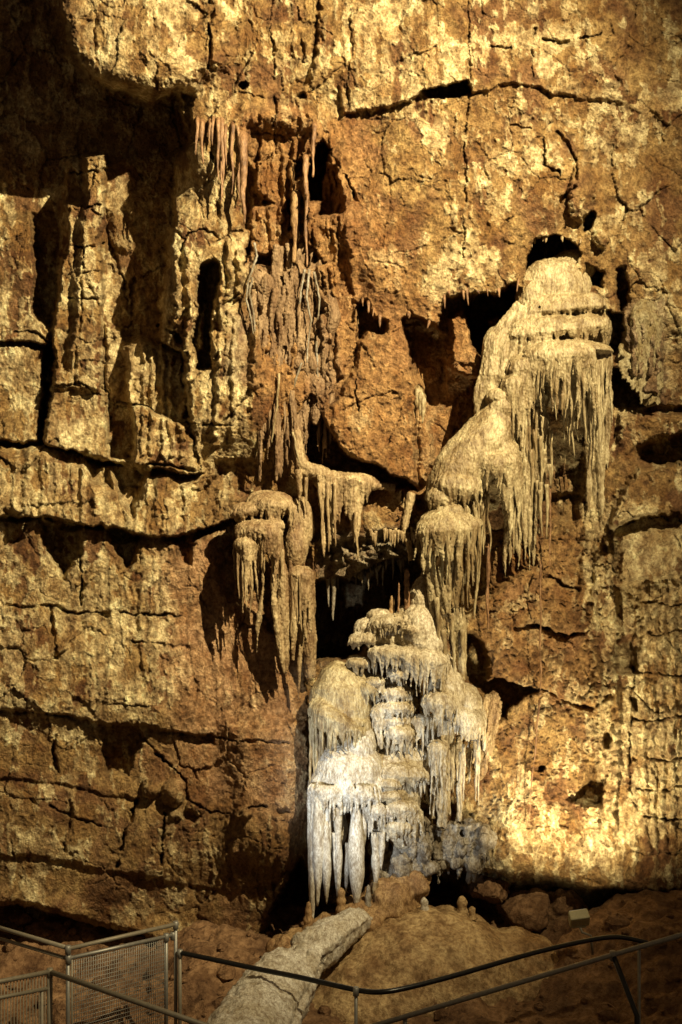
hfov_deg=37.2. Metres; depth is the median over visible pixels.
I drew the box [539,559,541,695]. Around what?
root strand
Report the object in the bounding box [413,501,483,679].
flowstone canopy
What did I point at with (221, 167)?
stalactite
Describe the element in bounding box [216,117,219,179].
stalactite
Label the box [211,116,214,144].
stalactite
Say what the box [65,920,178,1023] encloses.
landing railing
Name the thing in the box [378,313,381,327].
stalactite
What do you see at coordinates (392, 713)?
flowstone pillar
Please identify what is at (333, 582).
stalactite
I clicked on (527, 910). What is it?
boulder
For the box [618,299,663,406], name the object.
flowstone
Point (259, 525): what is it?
flowstone chandelier
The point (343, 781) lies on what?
flowstone drapery
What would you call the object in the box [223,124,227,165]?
stalactite
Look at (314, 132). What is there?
stalactite
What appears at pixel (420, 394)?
stalactite
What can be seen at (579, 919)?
floodlight
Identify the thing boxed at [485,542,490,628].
stalactite
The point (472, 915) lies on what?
stalagmite
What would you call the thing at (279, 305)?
flowstone curtain
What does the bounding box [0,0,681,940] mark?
cave wall
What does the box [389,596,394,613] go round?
stalagmite
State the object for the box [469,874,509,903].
boulder
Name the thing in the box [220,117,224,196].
stalactite
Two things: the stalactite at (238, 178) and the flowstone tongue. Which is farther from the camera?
the stalactite at (238, 178)
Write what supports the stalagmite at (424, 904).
on the flowstone mound
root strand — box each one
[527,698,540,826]
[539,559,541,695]
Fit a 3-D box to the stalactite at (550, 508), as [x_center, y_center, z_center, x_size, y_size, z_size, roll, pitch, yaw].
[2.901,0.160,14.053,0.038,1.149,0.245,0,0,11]
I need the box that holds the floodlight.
[568,909,593,954]
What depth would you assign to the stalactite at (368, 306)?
13.71 m
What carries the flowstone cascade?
attached to the cave wall
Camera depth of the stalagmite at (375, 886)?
13.07 m
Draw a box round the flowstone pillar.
[370,678,415,759]
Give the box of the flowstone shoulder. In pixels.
[346,571,450,699]
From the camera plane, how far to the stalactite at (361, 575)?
14.49 m
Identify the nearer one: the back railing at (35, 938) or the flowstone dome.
the back railing at (35, 938)
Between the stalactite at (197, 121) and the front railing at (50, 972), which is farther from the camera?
the stalactite at (197, 121)
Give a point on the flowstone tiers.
(405, 779)
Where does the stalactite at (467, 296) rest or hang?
hanging from the cave wall
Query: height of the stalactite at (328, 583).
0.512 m
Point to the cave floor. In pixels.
(566, 992)
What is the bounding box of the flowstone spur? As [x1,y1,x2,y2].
[472,690,501,779]
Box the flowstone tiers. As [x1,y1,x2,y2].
[378,743,429,848]
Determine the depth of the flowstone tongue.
11.13 m
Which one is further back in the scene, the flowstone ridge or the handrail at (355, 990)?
the flowstone ridge
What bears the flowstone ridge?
on the cave floor
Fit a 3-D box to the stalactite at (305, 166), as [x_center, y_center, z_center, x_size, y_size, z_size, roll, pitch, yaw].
[-0.477,-4.103,13.737,0.094,1.608,0.276,0,0,0]
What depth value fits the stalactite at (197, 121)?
13.39 m
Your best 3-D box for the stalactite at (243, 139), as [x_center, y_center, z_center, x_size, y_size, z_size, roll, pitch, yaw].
[-1.298,-4.458,13.473,0.170,1.313,0.326,0,0,0]
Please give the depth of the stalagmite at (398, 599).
13.54 m
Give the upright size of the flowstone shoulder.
1.690 m
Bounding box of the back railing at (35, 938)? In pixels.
[0,926,64,959]
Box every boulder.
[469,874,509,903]
[496,888,549,931]
[547,888,588,921]
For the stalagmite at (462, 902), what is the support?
on the flowstone mound
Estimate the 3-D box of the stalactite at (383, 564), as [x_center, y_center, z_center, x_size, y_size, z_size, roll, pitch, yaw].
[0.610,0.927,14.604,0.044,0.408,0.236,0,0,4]
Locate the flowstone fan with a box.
[411,656,486,828]
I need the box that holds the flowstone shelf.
[293,429,415,560]
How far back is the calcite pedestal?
13.58 m
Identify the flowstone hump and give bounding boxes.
[425,388,524,554]
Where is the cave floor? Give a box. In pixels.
[0,889,681,1023]
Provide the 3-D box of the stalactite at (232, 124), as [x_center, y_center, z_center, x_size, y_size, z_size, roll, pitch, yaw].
[-1.438,-4.733,13.502,0.083,1.073,0.266,0,0,0]
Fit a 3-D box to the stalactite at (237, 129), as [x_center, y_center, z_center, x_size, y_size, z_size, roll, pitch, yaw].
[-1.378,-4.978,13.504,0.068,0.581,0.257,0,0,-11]
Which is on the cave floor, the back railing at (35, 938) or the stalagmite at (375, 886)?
the back railing at (35, 938)
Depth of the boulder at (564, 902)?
14.14 m
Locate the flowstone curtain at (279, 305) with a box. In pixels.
[245,242,340,511]
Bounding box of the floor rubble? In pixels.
[0,896,681,1023]
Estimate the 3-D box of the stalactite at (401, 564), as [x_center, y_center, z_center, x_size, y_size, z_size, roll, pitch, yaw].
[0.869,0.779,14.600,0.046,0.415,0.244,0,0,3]
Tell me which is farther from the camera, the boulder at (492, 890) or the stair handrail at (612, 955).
the boulder at (492, 890)
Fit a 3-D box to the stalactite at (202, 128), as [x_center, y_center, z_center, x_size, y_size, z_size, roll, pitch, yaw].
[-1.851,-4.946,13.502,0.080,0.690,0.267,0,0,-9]
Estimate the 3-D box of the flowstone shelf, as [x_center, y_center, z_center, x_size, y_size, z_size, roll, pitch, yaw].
[0.194,-0.226,13.758,1.715,1.796,0.418,0,0,0]
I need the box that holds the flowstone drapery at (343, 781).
[307,729,395,917]
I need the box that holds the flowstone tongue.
[207,907,372,1023]
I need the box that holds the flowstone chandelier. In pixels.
[230,490,316,698]
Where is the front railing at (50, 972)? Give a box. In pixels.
[0,967,208,1023]
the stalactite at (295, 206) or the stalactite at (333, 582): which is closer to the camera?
the stalactite at (295, 206)
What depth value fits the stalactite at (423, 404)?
13.67 m
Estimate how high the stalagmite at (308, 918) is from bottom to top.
0.412 m
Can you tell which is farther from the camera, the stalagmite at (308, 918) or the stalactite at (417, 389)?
the stalactite at (417, 389)
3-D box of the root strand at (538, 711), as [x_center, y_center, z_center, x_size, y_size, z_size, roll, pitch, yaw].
[2.656,3.389,13.709,0.136,1.694,0.308,0,0,41]
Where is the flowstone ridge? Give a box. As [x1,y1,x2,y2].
[265,870,431,952]
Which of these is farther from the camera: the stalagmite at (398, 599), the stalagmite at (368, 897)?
the stalagmite at (398, 599)
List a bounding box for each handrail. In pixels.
[177,935,647,1023]
[372,932,681,1023]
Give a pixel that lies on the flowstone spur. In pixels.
(492, 703)
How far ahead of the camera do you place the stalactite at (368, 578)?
14.49 m
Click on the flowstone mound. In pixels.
(415, 945)
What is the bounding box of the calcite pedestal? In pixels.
[367,816,497,883]
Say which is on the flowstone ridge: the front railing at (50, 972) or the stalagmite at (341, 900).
the stalagmite at (341, 900)
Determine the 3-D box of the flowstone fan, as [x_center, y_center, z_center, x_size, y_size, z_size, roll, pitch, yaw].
[1.473,3.068,13.446,1.079,2.292,0.732,0,0,-17]
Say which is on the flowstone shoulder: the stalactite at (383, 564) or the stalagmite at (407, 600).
the stalagmite at (407, 600)
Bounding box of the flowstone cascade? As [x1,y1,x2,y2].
[473,249,613,577]
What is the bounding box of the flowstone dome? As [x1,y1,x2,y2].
[307,660,377,782]
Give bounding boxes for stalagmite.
[302,901,313,929]
[335,887,345,913]
[365,885,371,906]
[371,881,378,897]
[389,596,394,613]
[397,583,399,611]
[404,569,410,609]
[420,897,428,910]
[456,896,467,915]
[468,906,476,919]
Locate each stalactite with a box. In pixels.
[195,116,199,154]
[199,118,204,163]
[208,118,211,142]
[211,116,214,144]
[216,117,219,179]
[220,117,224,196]
[220,157,222,203]
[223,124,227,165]
[229,121,234,194]
[236,125,239,157]
[236,163,240,201]
[237,131,249,223]
[290,190,301,262]
[302,153,308,266]
[311,122,317,177]
[327,579,329,606]
[330,577,336,620]
[360,571,362,583]
[367,300,369,312]
[367,568,369,590]
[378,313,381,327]
[382,562,384,584]
[400,558,402,580]
[414,385,420,407]
[418,387,423,415]
[421,393,426,423]
[466,288,468,305]
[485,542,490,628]
[549,483,551,563]
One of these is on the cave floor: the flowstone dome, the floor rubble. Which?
the floor rubble
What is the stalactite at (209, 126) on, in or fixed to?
hanging from the cave wall
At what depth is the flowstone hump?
13.32 m
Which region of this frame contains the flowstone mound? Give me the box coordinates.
[312,903,558,1023]

